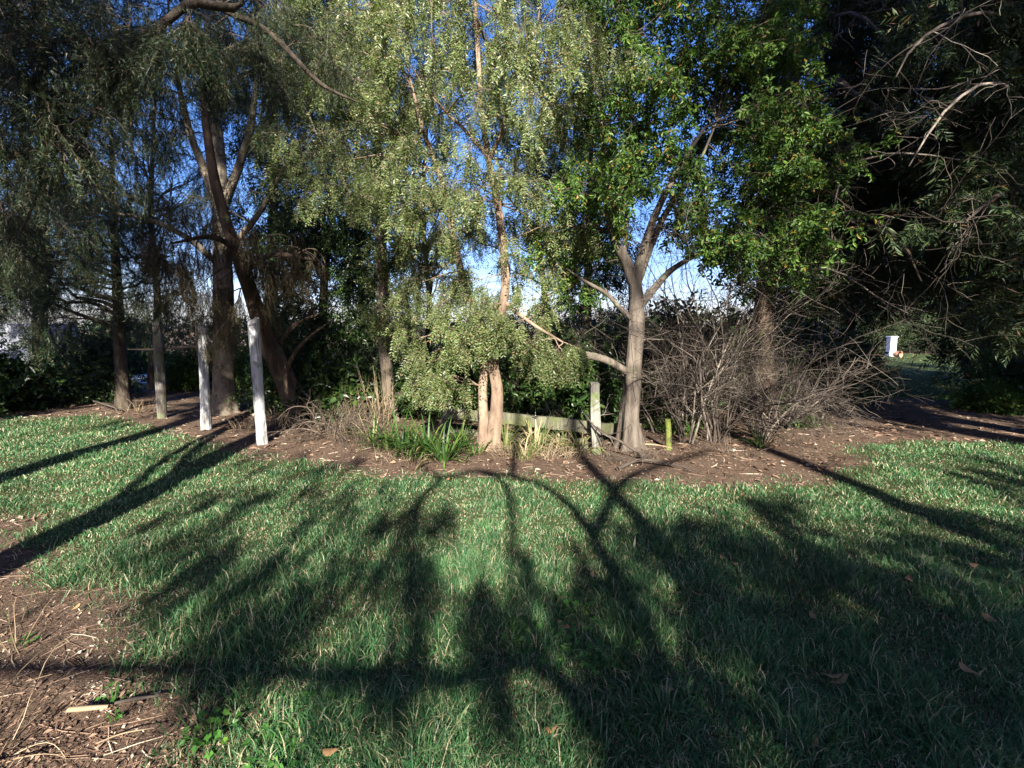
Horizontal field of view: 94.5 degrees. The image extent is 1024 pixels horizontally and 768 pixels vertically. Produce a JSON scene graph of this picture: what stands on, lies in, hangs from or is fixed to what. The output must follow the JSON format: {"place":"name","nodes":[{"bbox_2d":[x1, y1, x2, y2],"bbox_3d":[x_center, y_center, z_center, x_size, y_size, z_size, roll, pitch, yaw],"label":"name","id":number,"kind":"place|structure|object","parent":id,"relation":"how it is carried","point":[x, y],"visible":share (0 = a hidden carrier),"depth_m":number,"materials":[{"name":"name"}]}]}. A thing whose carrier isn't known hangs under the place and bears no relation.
{"place":"outdoors","nodes":[
{"label":"outdoors","id":0,"kind":"place"},
{"bbox_2d":[0,0,968,328],"label":"sky","id":1,"kind":"structure","parent":0,"point":[482,273],"materials":[{"name":"blue"}]},
{"bbox_2d":[0,353,1023,767],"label":"lawn grass","id":2,"kind":"structure","parent":0,"point":[916,695],"depth_m":2.65,"materials":[{"name":"plant"}]},
{"bbox_2d":[0,329,1023,767],"bbox_3d":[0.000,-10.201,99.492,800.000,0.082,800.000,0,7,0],"label":"ground","id":3,"kind":"structure","parent":0,"point":[780,453],"depth_m":3.82,"materials":[{"name":"soil"}]},
{"bbox_2d":[0,593,57,658],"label":"dry stalks","id":4,"kind":"object","parent":3,"relation":"on","point":[15,646],"visible":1,"depth_m":2.37,"materials":[{"name":"plant"}]},
{"bbox_2d":[0,634,72,762],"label":"dry stalks","id":5,"kind":"object","parent":3,"relation":"on","point":[25,709],"visible":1,"depth_m":1.88,"materials":[{"name":"plant"}]},
{"bbox_2d":[0,322,79,362],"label":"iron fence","id":6,"kind":"object","parent":3,"relation":"on","point":[16,339],"visible":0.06,"depth_m":14.93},
{"bbox_2d":[0,332,86,417],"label":"evergreen shrub","id":7,"kind":"object","parent":3,"relation":"on","point":[12,382],"visible":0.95,"depth_m":9.18,"materials":[{"name":"green plant"}]},
{"bbox_2d":[0,323,145,409],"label":"evergreen shrub","id":8,"kind":"object","parent":3,"relation":"on","point":[104,385],"visible":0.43,"depth_m":10.09,"materials":[{"name":"green plant"}]},
{"bbox_2d":[0,0,151,359],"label":"background conifer","id":9,"kind":"object","parent":3,"relation":"on","point":[43,103],"visible":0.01,"depth_m":11.79,"materials":[{"name":"green plant"}]},
{"bbox_2d":[66,704,109,712],"bbox_3d":[-1.779,1.362,1.988,0.154,0.023,0.026,-1,7,-5],"label":"fallen stick","id":10,"kind":"object","parent":3,"relation":"on","point":[80,708],"visible":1,"depth_m":1.98,"materials":[{"name":"wood"}]},
{"bbox_2d":[30,310,147,396],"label":"evergreen shrub","id":11,"kind":"object","parent":3,"relation":"on","point":[96,356],"visible":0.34,"depth_m":11.28,"materials":[{"name":"green plant"}]},
{"bbox_2d":[95,681,130,706],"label":"broadleaf weed","id":12,"kind":"object","parent":3,"relation":"on","point":[112,697],"visible":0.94,"depth_m":2.10,"materials":[{"name":"green plant"}]},
{"bbox_2d":[0,100,227,409],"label":"thin conifer","id":13,"kind":"object","parent":3,"relation":"on","point":[119,322],"visible":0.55,"depth_m":8.45,"materials":[{"name":"green plant"}]},
{"bbox_2d":[95,329,185,371],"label":"evergreen shrub","id":14,"kind":"object","parent":3,"relation":"on","point":[166,358],"visible":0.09,"depth_m":17.45,"materials":[{"name":"green plant"}]},
{"bbox_2d":[114,694,184,704],"bbox_3d":[-1.550,1.356,2.042,0.291,0.017,0.044,0,7,-3],"label":"fallen stick","id":15,"kind":"object","parent":3,"relation":"on","point":[133,699],"visible":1,"depth_m":2.04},
{"bbox_2d":[55,0,244,388],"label":"bare tree","id":16,"kind":"object","parent":3,"relation":"on","point":[150,379],"visible":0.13,"depth_m":10.86,"materials":[{"name":"brown plant"}]},
{"bbox_2d":[152,321,166,418],"bbox_3d":[-6.362,-0.228,8.538,0.206,1.795,0.172,0,7,0],"label":"white post","id":17,"kind":"object","parent":3,"relation":"on","point":[160,383],"visible":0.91,"depth_m":8.50,"materials":[{"name":"grey paint"}]},
{"bbox_2d":[4,0,359,415],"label":"drooping conifer","id":18,"kind":"object","parent":3,"relation":"on","point":[223,382],"visible":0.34,"depth_m":8.36,"materials":[{"name":"green plant"}]},
{"bbox_2d":[165,343,212,392],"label":"evergreen shrub","id":19,"kind":"object","parent":3,"relation":"on","point":[177,383],"visible":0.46,"depth_m":12.11,"materials":[{"name":"green plant"}]},
{"bbox_2d":[0,0,390,325],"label":"overhanging conifer","id":20,"kind":"object","parent":3,"relation":"on","point":[104,58],"visible":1,"depth_m":3.31,"materials":[{"name":"green plant"}]},
{"bbox_2d":[198,325,211,429],"bbox_3d":[-4.975,-0.084,7.652,0.233,1.719,0.168,0,7,0],"label":"white post","id":21,"kind":"object","parent":3,"relation":"on","point":[205,407],"visible":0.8,"depth_m":7.62,"materials":[{"name":"paint"}]},
{"bbox_2d":[165,330,244,391],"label":"evergreen shrub","id":22,"kind":"object","parent":3,"relation":"on","point":[180,352],"visible":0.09,"depth_m":12.40,"materials":[{"name":"green plant"}]},
{"bbox_2d":[179,706,243,758],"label":"broadleaf weed","id":23,"kind":"object","parent":3,"relation":"on","point":[196,742],"visible":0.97,"depth_m":1.91,"materials":[{"name":"green plant"}]},
{"bbox_2d":[133,83,339,425],"bbox_3d":[-4.253,-1.952,6.933,3.350,5.796,2.358,0,7,0],"label":"leaning conifer","id":24,"kind":"object","parent":3,"relation":"on","point":[282,372],"visible":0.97,"depth_m":7.03,"materials":[{"name":"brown plant"}]},
{"bbox_2d":[247,317,267,444],"bbox_3d":[-3.557,-0.018,6.630,0.148,1.829,0.300,-5,8,-36],"label":"white post","id":25,"kind":"object","parent":3,"relation":"on","point":[257,372],"visible":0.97,"depth_m":6.58,"materials":[{"name":"paint"}]},
{"bbox_2d":[208,323,315,395],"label":"evergreen shrub","id":26,"kind":"object","parent":3,"relation":"on","point":[239,369],"visible":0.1,"depth_m":11.59,"materials":[{"name":"green plant"}]},
{"bbox_2d":[81,312,453,357],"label":"clipped hedge","id":27,"kind":"object","parent":3,"relation":"on","point":[169,330],"visible":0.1,"depth_m":19.30,"materials":[{"name":"green plant"}]},
{"bbox_2d":[163,0,388,319],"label":"background conifer","id":28,"kind":"object","parent":3,"relation":"on","point":[237,141],"visible":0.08,"depth_m":10.98,"materials":[{"name":"green plant"}]},
{"bbox_2d":[241,709,318,767],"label":"broadleaf weed","id":29,"kind":"object","parent":3,"relation":"on","point":[269,763],"visible":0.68,"depth_m":1.82,"materials":[{"name":"green plant"}]},
{"bbox_2d":[234,332,332,417],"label":"evergreen shrub","id":30,"kind":"object","parent":3,"relation":"on","point":[272,398],"visible":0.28,"depth_m":8.90,"materials":[{"name":"green plant"}]},
{"bbox_2d":[216,158,401,409],"bbox_3d":[-4.038,-1.977,10.034,3.986,5.640,3.612,0,7,0],"label":"dark evergreen tree","id":31,"kind":"object","parent":3,"relation":"on","point":[346,248],"visible":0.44,"depth_m":9.32,"materials":[{"name":"green plant"}]},
{"bbox_2d":[286,690,334,731],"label":"broadleaf weed","id":32,"kind":"object","parent":3,"relation":"on","point":[313,692],"visible":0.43,"depth_m":2.01,"materials":[{"name":"green plant"}]},
{"bbox_2d":[268,392,367,433],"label":"dry stalks","id":33,"kind":"object","parent":3,"relation":"on","point":[321,428],"visible":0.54,"depth_m":7.39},
{"bbox_2d":[255,381,406,449],"bbox_3d":[-2.630,0.349,7.391,2.255,0.866,2.367,-2,7,-18],"label":"dead twig heap","id":34,"kind":"object","parent":3,"relation":"on","point":[337,426],"visible":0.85,"depth_m":7.01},
{"bbox_2d":[280,350,386,425],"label":"evergreen shrub","id":35,"kind":"object","parent":3,"relation":"on","point":[339,379],"visible":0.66,"depth_m":7.88,"materials":[{"name":"green plant"}]},
{"bbox_2d":[223,0,452,421],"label":"slender tree","id":36,"kind":"object","parent":3,"relation":"on","point":[383,268],"visible":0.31,"depth_m":7.28,"materials":[{"name":"green plant"}]},
{"bbox_2d":[241,1,446,343],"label":"bare tree","id":37,"kind":"object","parent":3,"relation":"on","point":[330,175],"visible":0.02,"depth_m":10.56,"materials":[{"name":"brown plant"}]},
{"bbox_2d":[301,313,401,383],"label":"evergreen shrub","id":38,"kind":"object","parent":3,"relation":"on","point":[358,343],"visible":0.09,"depth_m":9.32,"materials":[{"name":"green plant"}]},
{"bbox_2d":[328,381,396,428],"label":"dry stalks","id":39,"kind":"object","parent":3,"relation":"on","point":[364,405],"visible":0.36,"depth_m":7.63,"materials":[{"name":"plant"}]},
{"bbox_2d":[324,413,411,450],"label":"dry stalks","id":40,"kind":"object","parent":3,"relation":"on","point":[358,439],"visible":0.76,"depth_m":6.44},
{"bbox_2d":[337,413,401,445],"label":"strap leaf clump","id":41,"kind":"object","parent":3,"relation":"on","point":[370,434],"visible":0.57,"depth_m":6.66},
{"bbox_2d":[339,338,405,414],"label":"evergreen shrub","id":42,"kind":"object","parent":3,"relation":"on","point":[373,356],"visible":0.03,"depth_m":8.88,"materials":[{"name":"green plant"}]},
{"bbox_2d":[356,363,401,426],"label":"dry stalks","id":43,"kind":"object","parent":3,"relation":"on","point":[386,408],"visible":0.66,"depth_m":7.78,"materials":[{"name":"plant"}]},
{"bbox_2d":[350,414,411,452],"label":"strap leaf clump","id":44,"kind":"object","parent":3,"relation":"on","point":[383,446],"visible":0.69,"depth_m":6.24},
{"bbox_2d":[343,671,424,724],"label":"grass tussock","id":45,"kind":"object","parent":3,"relation":"on","point":[385,697],"depth_m":2.01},
{"bbox_2d":[364,407,434,456],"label":"strap leaf clump","id":46,"kind":"object","parent":3,"relation":"on","point":[396,438],"visible":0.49,"depth_m":6.30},
{"bbox_2d":[364,437,439,466],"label":"dry stalks","id":47,"kind":"object","parent":3,"relation":"on","point":[407,458],"visible":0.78,"depth_m":5.68,"materials":[{"name":"plant"}]},
{"bbox_2d":[386,427,442,459],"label":"strap leaf clump","id":48,"kind":"object","parent":3,"relation":"on","point":[411,454],"visible":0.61,"depth_m":5.82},
{"bbox_2d":[375,406,464,459],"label":"strap leaf clump","id":49,"kind":"object","parent":3,"relation":"on","point":[424,440],"visible":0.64,"depth_m":5.91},
{"bbox_2d":[366,326,476,422],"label":"evergreen shrub","id":50,"kind":"object","parent":3,"relation":"on","point":[406,407],"visible":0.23,"depth_m":8.28,"materials":[{"name":"green plant"}]},
{"bbox_2d":[352,23,502,352],"bbox_3d":[-2.252,-4.547,12.099,4.183,9.357,4.020,-1,7,-9],"label":"bare tree","id":51,"kind":"object","parent":3,"relation":"on","point":[431,287],"visible":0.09,"depth_m":12.04,"materials":[{"name":"brown plant"}]},
{"bbox_2d":[399,417,479,469],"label":"strap leaf clump","id":52,"kind":"object","parent":3,"relation":"on","point":[437,452],"visible":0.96,"depth_m":5.70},
{"bbox_2d":[426,410,478,450],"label":"strap leaf clump","id":53,"kind":"object","parent":3,"relation":"on","point":[463,437],"visible":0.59,"depth_m":6.26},
{"bbox_2d":[410,328,513,416],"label":"evergreen shrub","id":54,"kind":"object","parent":3,"relation":"on","point":[471,375],"visible":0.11,"depth_m":8.61,"materials":[{"name":"green plant"}]},
{"bbox_2d":[277,0,656,451],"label":"weeping tree","id":55,"kind":"object","parent":3,"relation":"on","point":[554,366],"visible":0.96,"depth_m":5.62,"materials":[{"name":"green plant"}]},
{"bbox_2d":[449,437,493,457],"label":"strap leaf clump","id":56,"kind":"object","parent":3,"relation":"on","point":[476,452],"visible":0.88,"depth_m":5.98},
{"bbox_2d":[486,415,534,447],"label":"strap leaf clump","id":57,"kind":"object","parent":3,"relation":"on","point":[507,438],"visible":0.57,"depth_m":6.35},
{"bbox_2d":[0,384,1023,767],"bbox_3d":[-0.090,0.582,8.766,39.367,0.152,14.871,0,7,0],"label":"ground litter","id":58,"kind":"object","parent":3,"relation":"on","point":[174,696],"visible":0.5,"depth_m":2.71,"materials":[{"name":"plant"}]},
{"bbox_2d":[482,436,543,462],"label":"dry stalks","id":59,"kind":"object","parent":3,"relation":"on","point":[510,451],"visible":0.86,"depth_m":5.92,"materials":[{"name":"plant"}]},
{"bbox_2d":[469,340,565,429],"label":"evergreen shrub","id":60,"kind":"object","parent":3,"relation":"on","point":[512,382],"visible":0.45,"depth_m":7.85,"materials":[{"name":"green plant"}]},
{"bbox_2d":[496,434,554,461],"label":"strap leaf clump","id":61,"kind":"object","parent":3,"relation":"on","point":[519,447],"visible":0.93,"depth_m":5.89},
{"bbox_2d":[459,0,609,338],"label":"bare tree","id":62,"kind":"object","parent":3,"relation":"on","point":[523,173],"visible":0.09,"depth_m":11.06,"materials":[{"name":"brown plant"}]},
{"bbox_2d":[498,427,578,460],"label":"dry stalks","id":63,"kind":"object","parent":3,"relation":"on","point":[544,454],"visible":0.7,"depth_m":5.97,"materials":[{"name":"plant"}]},
{"bbox_2d":[501,616,576,663],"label":"broadleaf weed","id":64,"kind":"object","parent":3,"relation":"on","point":[540,624],"visible":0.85,"depth_m":2.45,"materials":[{"name":"green plant"}]},
{"bbox_2d":[502,410,575,453],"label":"strap leaf clump","id":65,"kind":"object","parent":3,"relation":"on","point":[537,437],"visible":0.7,"depth_m":6.38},
{"bbox_2d":[440,382,641,454],"bbox_3d":[0.459,0.389,6.780,3.178,0.987,1.386,0,7,0],"label":"rail fence","id":66,"kind":"object","parent":3,"relation":"on","point":[594,412],"visible":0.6,"depth_m":6.50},
{"bbox_2d":[531,428,580,448],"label":"strap leaf clump","id":67,"kind":"object","parent":3,"relation":"on","point":[565,434],"visible":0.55,"depth_m":6.42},
{"bbox_2d":[433,307,686,369],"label":"clipped hedge","id":68,"kind":"object","parent":3,"relation":"on","point":[516,323],"visible":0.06,"depth_m":16.44,"materials":[{"name":"green plant"}]},
{"bbox_2d":[502,395,620,445],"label":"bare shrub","id":69,"kind":"object","parent":3,"relation":"on","point":[562,425],"visible":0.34,"depth_m":6.80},
{"bbox_2d":[503,334,623,437],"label":"evergreen shrub","id":70,"kind":"object","parent":3,"relation":"on","point":[576,399],"visible":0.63,"depth_m":7.57,"materials":[{"name":"green plant"}]},
{"bbox_2d":[537,435,600,461],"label":"dry stalks","id":71,"kind":"object","parent":3,"relation":"on","point":[570,452],"visible":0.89,"depth_m":5.96,"materials":[{"name":"plant"}]},
{"bbox_2d":[548,592,602,629],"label":"broadleaf weed","id":72,"kind":"object","parent":3,"relation":"on","point":[574,602],"visible":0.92,"depth_m":2.68,"materials":[{"name":"green plant"}]},
{"bbox_2d":[557,429,606,453],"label":"strap leaf clump","id":73,"kind":"object","parent":3,"relation":"on","point":[582,445],"visible":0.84,"depth_m":6.11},
{"bbox_2d":[560,638,619,675],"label":"broadleaf weed","id":74,"kind":"object","parent":3,"relation":"on","point":[586,653],"visible":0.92,"depth_m":2.29,"materials":[{"name":"green plant"}]},
{"bbox_2d":[518,86,665,352],"bbox_3d":[1.810,-3.740,11.611,3.408,8.205,3.643,-4,8,-31],"label":"background conifer","id":75,"kind":"object","parent":3,"relation":"on","point":[614,282],"visible":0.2,"depth_m":11.24,"materials":[{"name":"green plant"}]},
{"bbox_2d":[573,632,635,672],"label":"grass tussock","id":76,"kind":"object","parent":3,"relation":"on","point":[594,645],"depth_m":2.29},
{"bbox_2d":[574,438,646,466],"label":"dry stalks","id":77,"kind":"object","parent":3,"relation":"on","point":[611,456],"visible":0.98,"depth_m":5.74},
{"bbox_2d":[581,409,655,459],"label":"fallen branch","id":78,"kind":"object","parent":3,"relation":"on","point":[619,440],"visible":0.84,"depth_m":5.93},
{"bbox_2d":[563,308,688,414],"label":"evergreen shrub","id":79,"kind":"object","parent":3,"relation":"on","point":[606,347],"visible":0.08,"depth_m":8.96,"materials":[{"name":"green plant"}]},
{"bbox_2d":[602,446,672,461],"bbox_3d":[1.526,0.859,5.910,0.837,0.190,0.739,-6,9,-42],"label":"dead twig heap","id":80,"kind":"object","parent":3,"relation":"on","point":[642,449],"visible":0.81,"depth_m":5.84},
{"bbox_2d":[616,452,694,470],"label":"fallen branch","id":81,"kind":"object","parent":3,"relation":"on","point":[640,460],"visible":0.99,"depth_m":5.50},
{"bbox_2d":[588,311,739,432],"bbox_3d":[2.304,-0.246,7.875,2.341,1.926,2.299,0,7,0],"label":"bare shrub","id":82,"kind":"object","parent":3,"relation":"on","point":[645,407],"visible":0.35,"depth_m":7.46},
{"bbox_2d":[665,419,670,449],"bbox_3d":[2.128,0.695,6.462,0.104,0.454,0.088,0,7,0],"label":"post","id":83,"kind":"object","parent":3,"relation":"on","point":[667,431],"visible":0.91,"depth_m":6.43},
{"bbox_2d":[633,680,706,748],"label":"grass tussock","id":84,"kind":"object","parent":3,"relation":"on","point":[666,700],"depth_m":1.98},
{"bbox_2d":[593,294,750,417],"bbox_3d":[3.043,-0.471,9.273,2.998,2.622,2.719,6,9,41],"label":"evergreen shrub","id":85,"kind":"object","parent":3,"relation":"on","point":[656,320],"visible":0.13,"depth_m":8.85,"materials":[{"name":"green plant"}]},
{"bbox_2d":[641,410,704,435],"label":"groundcover shrub","id":86,"kind":"object","parent":3,"relation":"on","point":[673,428],"visible":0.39,"depth_m":7.41,"materials":[{"name":"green plant"}]},
{"bbox_2d":[517,0,902,451],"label":"laurel tree","id":87,"kind":"object","parent":3,"relation":"on","point":[752,42],"visible":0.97,"depth_m":5.70,"materials":[{"name":"green plant"}]},
{"bbox_2d":[681,432,771,458],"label":"dry stalks","id":88,"kind":"object","parent":3,"relation":"on","point":[715,441],"visible":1,"depth_m":6.26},
{"bbox_2d":[645,272,811,414],"bbox_3d":[4.057,-0.790,9.360,3.334,3.002,3.650,0,7,0],"label":"evergreen shrub","id":89,"kind":"object","parent":3,"relation":"on","point":[785,333],"visible":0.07,"depth_m":8.90,"materials":[{"name":"green plant"}]},
{"bbox_2d":[521,188,946,443],"bbox_3d":[2.751,-0.984,6.954,5.423,3.602,3.277,6,9,40],"label":"bare shrub","id":90,"kind":"object","parent":3,"relation":"on","point":[679,418],"visible":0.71,"depth_m":6.62,"materials":[{"name":"plant"}]},
{"bbox_2d":[732,425,784,448],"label":"strap leaf clump","id":91,"kind":"object","parent":3,"relation":"on","point":[758,442],"visible":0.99,"depth_m":6.50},
{"bbox_2d":[729,587,799,627],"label":"grass tussock","id":92,"kind":"object","parent":3,"relation":"on","point":[767,607],"depth_m":2.66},
{"bbox_2d":[571,137,957,479],"bbox_3d":[2.525,-1.058,6.382,4.561,3.891,4.493,-1,7,-11],"label":"bare shrub","id":93,"kind":"object","parent":3,"relation":"on","point":[714,411],"visible":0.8,"depth_m":6.25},
{"bbox_2d":[665,306,902,458],"bbox_3d":[3.508,-0.205,7.007,2.723,2.053,3.487,0,7,0],"label":"bare shrub","id":94,"kind":"object","parent":3,"relation":"on","point":[761,410],"visible":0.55,"depth_m":6.85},
{"bbox_2d":[703,328,880,431],"bbox_3d":[5.186,-0.191,8.639,2.810,1.636,2.860,-5,9,-38],"label":"bare shrub","id":95,"kind":"object","parent":3,"relation":"on","point":[801,366],"visible":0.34,"depth_m":8.32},
{"bbox_2d":[766,704,843,767],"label":"grass tussock","id":96,"kind":"object","parent":3,"relation":"on","point":[792,732],"depth_m":1.81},
{"bbox_2d":[659,319,955,440],"bbox_3d":[4.351,-0.193,7.356,4.174,1.952,2.446,-2,7,-15],"label":"bare shrub","id":97,"kind":"object","parent":3,"relation":"on","point":[811,400],"visible":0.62,"depth_m":7.41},
{"bbox_2d":[775,316,908,407],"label":"evergreen shrub","id":98,"kind":"object","parent":3,"relation":"on","point":[843,359],"visible":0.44,"depth_m":10.04,"materials":[{"name":"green plant"}]},
{"bbox_2d":[819,337,901,386],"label":"evergreen shrub","id":99,"kind":"object","parent":3,"relation":"on","point":[873,352],"visible":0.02,"depth_m":13.08,"materials":[{"name":"green plant"}]},
{"bbox_2d":[705,0,1022,419],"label":"dark cypress","id":100,"kind":"object","parent":3,"relation":"on","point":[849,55],"visible":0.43,"depth_m":7.54,"materials":[{"name":"green plant"}]},
{"bbox_2d":[751,120,988,360],"bbox_3d":[10.999,-5.907,14.415,10.988,11.621,5.913,-3,8,-27],"label":"tall conifer","id":101,"kind":"object","parent":3,"relation":"on","point":[868,318],"visible":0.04,"depth_m":13.38,"materials":[{"name":"green plant"}]},
{"bbox_2d":[885,336,897,355],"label":"white pillar","id":102,"kind":"structure","parent":3,"relation":"on","point":[889,345],"depth_m":26.79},
{"bbox_2d":[834,297,963,351],"bbox_3d":[28.723,-8.403,33.585,16.347,14.347,9.762,-1,7,-6],"label":"distant conifer","id":103,"kind":"object","parent":3,"relation":"on","point":[910,321],"visible":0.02,"depth_m":31.57,"materials":[{"name":"green plant"}]},
{"bbox_2d":[857,318,987,353],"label":"clipped hedge","id":104,"kind":"object","parent":3,"relation":"on","point":[907,341],"visible":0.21,"depth_m":29.32,"materials":[{"name":"green plant"}]},
{"bbox_2d":[832,0,1023,372],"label":"spreading cypress","id":105,"kind":"object","parent":3,"relation":"on","point":[987,80],"visible":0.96,"depth_m":5.59,"materials":[{"name":"green plant"}]},
{"bbox_2d":[867,109,1022,386],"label":"broad conifer","id":106,"kind":"object","parent":3,"relation":"on","point":[962,361],"visible":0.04,"depth_m":12.87,"materials":[{"name":"green plant"}]},
{"bbox_2d":[932,376,1023,416],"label":"groundcover shrub","id":107,"kind":"object","parent":3,"relation":"on","point":[1003,399],"visible":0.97,"depth_m":9.23,"materials":[{"name":"green plant"}]},
{"bbox_2d":[933,315,1023,390],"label":"evergreen shrub","id":108,"kind":"object","parent":3,"relation":"on","point":[984,366],"visible":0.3,"depth_m":10.18,"materials":[{"name":"green plant"}]},
{"bbox_2d":[978,346,1023,408],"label":"evergreen shrub","id":109,"kind":"object","parent":3,"relation":"on","point":[1019,371],"visible":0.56,"depth_m":9.41,"materials":[{"name":"green plant"}]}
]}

